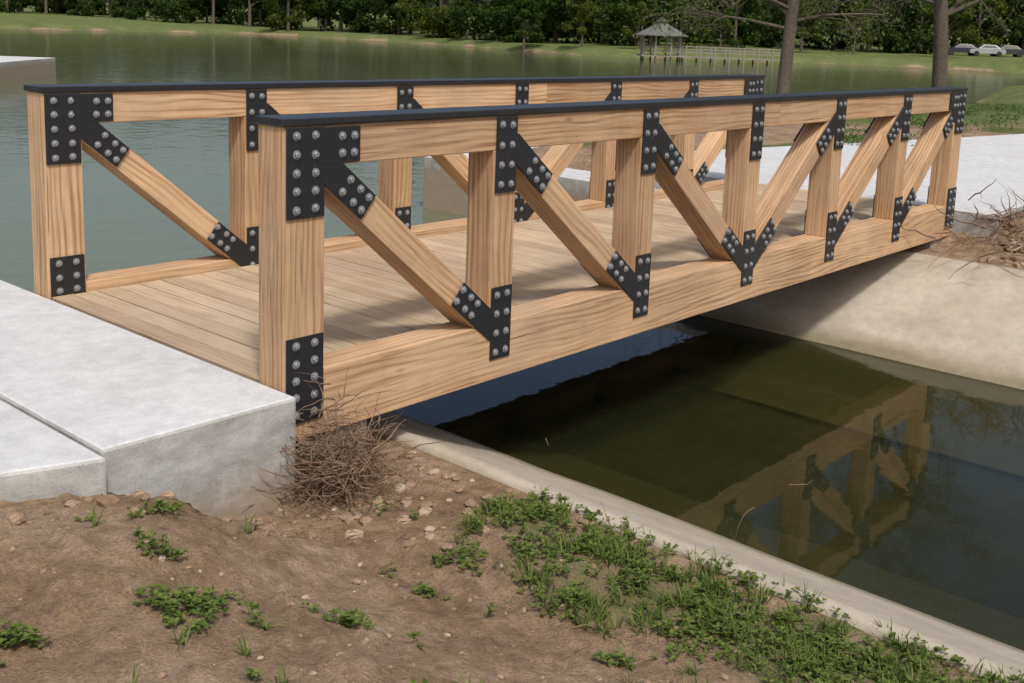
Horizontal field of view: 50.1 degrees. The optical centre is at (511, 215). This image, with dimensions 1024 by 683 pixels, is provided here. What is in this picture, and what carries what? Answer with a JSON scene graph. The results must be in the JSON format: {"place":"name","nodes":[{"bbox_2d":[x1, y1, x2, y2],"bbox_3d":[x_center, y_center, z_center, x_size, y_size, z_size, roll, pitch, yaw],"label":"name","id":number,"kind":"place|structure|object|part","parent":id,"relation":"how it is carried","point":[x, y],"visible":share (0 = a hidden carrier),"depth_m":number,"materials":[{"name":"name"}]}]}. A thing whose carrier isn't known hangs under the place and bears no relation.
{"place":"outdoors","nodes":[
{"label":"outdoors","id":0,"kind":"place"},
{"bbox_2d":[0,3,1023,682],"bbox_3d":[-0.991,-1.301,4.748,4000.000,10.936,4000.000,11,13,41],"label":"ground","id":1,"kind":"structure","parent":0,"point":[112,637],"depth_m":4.02,"materials":[{"name":"brown soil"}]},
{"bbox_2d":[0,400,106,502],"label":"concrete walkway","id":2,"kind":"structure","parent":1,"relation":"on","point":[39,460],"depth_m":4.26,"materials":[{"name":"grey concrete"}]},
{"bbox_2d":[0,280,295,520],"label":"concrete approach slab","id":3,"kind":"structure","parent":1,"relation":"on","point":[153,419],"depth_m":4.94,"materials":[{"name":"grey concrete"}]},
{"bbox_2d":[296,419,366,482],"bbox_3d":[-1.859,1.574,6.294,2.450,1.388,0.554,11,13,41],"label":"bridge abutment","id":4,"kind":"object","parent":1,"relation":"on","point":[343,429],"visible":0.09,"depth_m":5.44,"materials":[{"name":"concrete"}]},
{"bbox_2d":[241,367,451,530],"bbox_3d":[-0.818,1.075,5.127,0.962,0.783,0.948,-2,11,-25],"label":"root debris","id":5,"kind":"object","parent":1,"relation":"on","point":[324,469],"visible":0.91,"depth_m":5.08,"materials":[{"name":"brown wood"}]},
{"bbox_2d":[1,450,970,682],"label":"scattered stones","id":6,"kind":"object","parent":1,"relation":"on","point":[17,518],"visible":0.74,"depth_m":4.73,"materials":[{"name":"beige stone"}]},
{"bbox_2d":[23,74,967,438],"bbox_3d":[0.855,-0.289,9.009,2.563,1.536,8.578,11,13,41],"label":"timber truss footbridge","id":7,"kind":"object","parent":1,"relation":"on","point":[525,262],"visible":0.99,"depth_m":7.01,"materials":[{"name":"brown wood"}]},
{"bbox_2d":[423,147,590,215],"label":"concrete spillway wall","id":8,"kind":"structure","parent":1,"relation":"on","point":[443,191],"depth_m":16.15,"materials":[{"name":"grey concrete"}]},
{"bbox_2d":[0,485,1023,682],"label":"weed patches","id":9,"kind":"object","parent":1,"relation":"on","point":[601,544],"visible":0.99,"depth_m":4.14,"materials":[{"name":"green plant"}]},
{"bbox_2d":[0,0,1023,53],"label":"distant trees","id":10,"kind":"object","parent":1,"relation":"on","point":[541,21],"visible":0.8,"depth_m":147.48,"materials":[{"name":"green plant"}]},
{"bbox_2d":[341,440,861,682],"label":"fallen twigs","id":11,"kind":"object","parent":1,"relation":"on","point":[617,535],"visible":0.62,"depth_m":4.21,"materials":[{"name":"brown wood"}]},
{"bbox_2d":[366,411,1023,682],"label":"channel bank slope","id":12,"kind":"structure","parent":1,"relation":"on","point":[863,608],"depth_m":5.04,"materials":[{"name":"concrete"}]},
{"bbox_2d":[634,0,912,93],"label":"bare tree","id":13,"kind":"object","parent":1,"relation":"on","point":[789,10],"visible":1,"depth_m":29.84,"materials":[{"name":"plant"}]},
{"bbox_2d":[654,151,1023,238],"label":"concrete approach slab","id":14,"kind":"structure","parent":1,"relation":"on","point":[993,194],"depth_m":12.60,"materials":[{"name":"grey concrete"}]},
{"bbox_2d":[698,250,1023,389],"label":"channel bank slope","id":15,"kind":"structure","parent":1,"relation":"on","point":[905,306],"depth_m":10.13,"materials":[{"name":"concrete"}]},
{"bbox_2d":[720,134,1023,187],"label":"concrete walkway","id":16,"kind":"structure","parent":1,"relation":"on","point":[998,159],"depth_m":16.64,"materials":[{"name":"grey concrete"}]},
{"bbox_2d":[783,0,1023,86],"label":"bare tree","id":17,"kind":"object","parent":1,"relation":"on","point":[942,12],"visible":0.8,"depth_m":31.73,"materials":[{"name":"plant"}]},
{"bbox_2d":[921,238,941,248],"bbox_3d":[3.498,0.745,12.267,2.450,1.388,0.470,11,13,41],"label":"bridge abutment","id":18,"kind":"object","parent":1,"relation":"on","point":[931,244],"visible":0.14,"depth_m":11.23,"materials":[{"name":"concrete"}]},
{"bbox_2d":[844,103,1023,145],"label":"bank weeds","id":19,"kind":"object","parent":1,"relation":"on","point":[916,123],"visible":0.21,"depth_m":23.93,"materials":[{"name":"green plant"}]},
{"bbox_2d":[948,44,975,55],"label":"parked car","id":20,"kind":"object","parent":1,"relation":"on","point":[962,48],"visible":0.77,"depth_m":138.25,"materials":[{"name":"paint"}]},
{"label":"windows","id":21,"kind":"part","parent":20,"relation":"part of","materials":[{"name":"grey glass"}]},
{"bbox_2d":[901,180,1023,279],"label":"driftwood debris","id":22,"kind":"object","parent":1,"relation":"on","point":[1002,221],"visible":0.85,"depth_m":10.82,"materials":[{"name":"brown wood"}]},
{"bbox_2d":[969,44,1005,56],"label":"parked car","id":23,"kind":"object","parent":1,"relation":"on","point":[992,50],"visible":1,"depth_m":137.70,"materials":[{"name":"paint"}]},
{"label":"windows","id":24,"kind":"part","parent":23,"relation":"part of","materials":[{"name":"grey glass"}]},
{"bbox_2d":[977,212,1023,268],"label":"rubble stones","id":25,"kind":"object","parent":1,"relation":"on","point":[1016,264],"visible":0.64,"depth_m":10.90,"materials":[{"name":"beige stone"}]},
{"bbox_2d":[990,45,1023,56],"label":"parked car","id":26,"kind":"object","parent":1,"relation":"on","point":[1016,51],"visible":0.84,"depth_m":137.90,"materials":[{"name":"paint"}]},
{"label":"windows","id":27,"kind":"part","parent":26,"relation":"part of","materials":[{"name":"grey glass"}]},
{"bbox_2d":[0,29,1023,292],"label":"lake water","id":28,"kind":"structure","parent":0,"point":[126,225],"depth_m":55.52,"materials":[{"name":"green liquid"}]},
{"bbox_2d":[0,56,55,82],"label":"concrete dock","id":29,"kind":"object","parent":28,"relation":"in","point":[15,68],"visible":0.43,"depth_m":43.64,"materials":[{"name":"grey concrete"}]},
{"bbox_2d":[635,17,687,60],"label":"lakeside gazebo","id":30,"kind":"object","parent":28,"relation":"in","point":[651,32],"visible":0.83,"depth_m":109.08,"materials":[{"name":"grey wood"}]},
{"bbox_2d":[681,46,780,64],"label":"fishing dock","id":31,"kind":"object","parent":28,"relation":"in","point":[729,53],"visible":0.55,"depth_m":109.49,"materials":[{"name":"grey wood"}]},
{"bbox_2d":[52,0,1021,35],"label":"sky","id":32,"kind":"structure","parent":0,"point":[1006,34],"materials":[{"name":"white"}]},
{"bbox_2d":[392,315,1023,650],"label":"channel water","id":33,"kind":"structure","parent":0,"point":[911,495],"depth_m":7.39,"materials":[{"name":"green liquid"}]}
]}

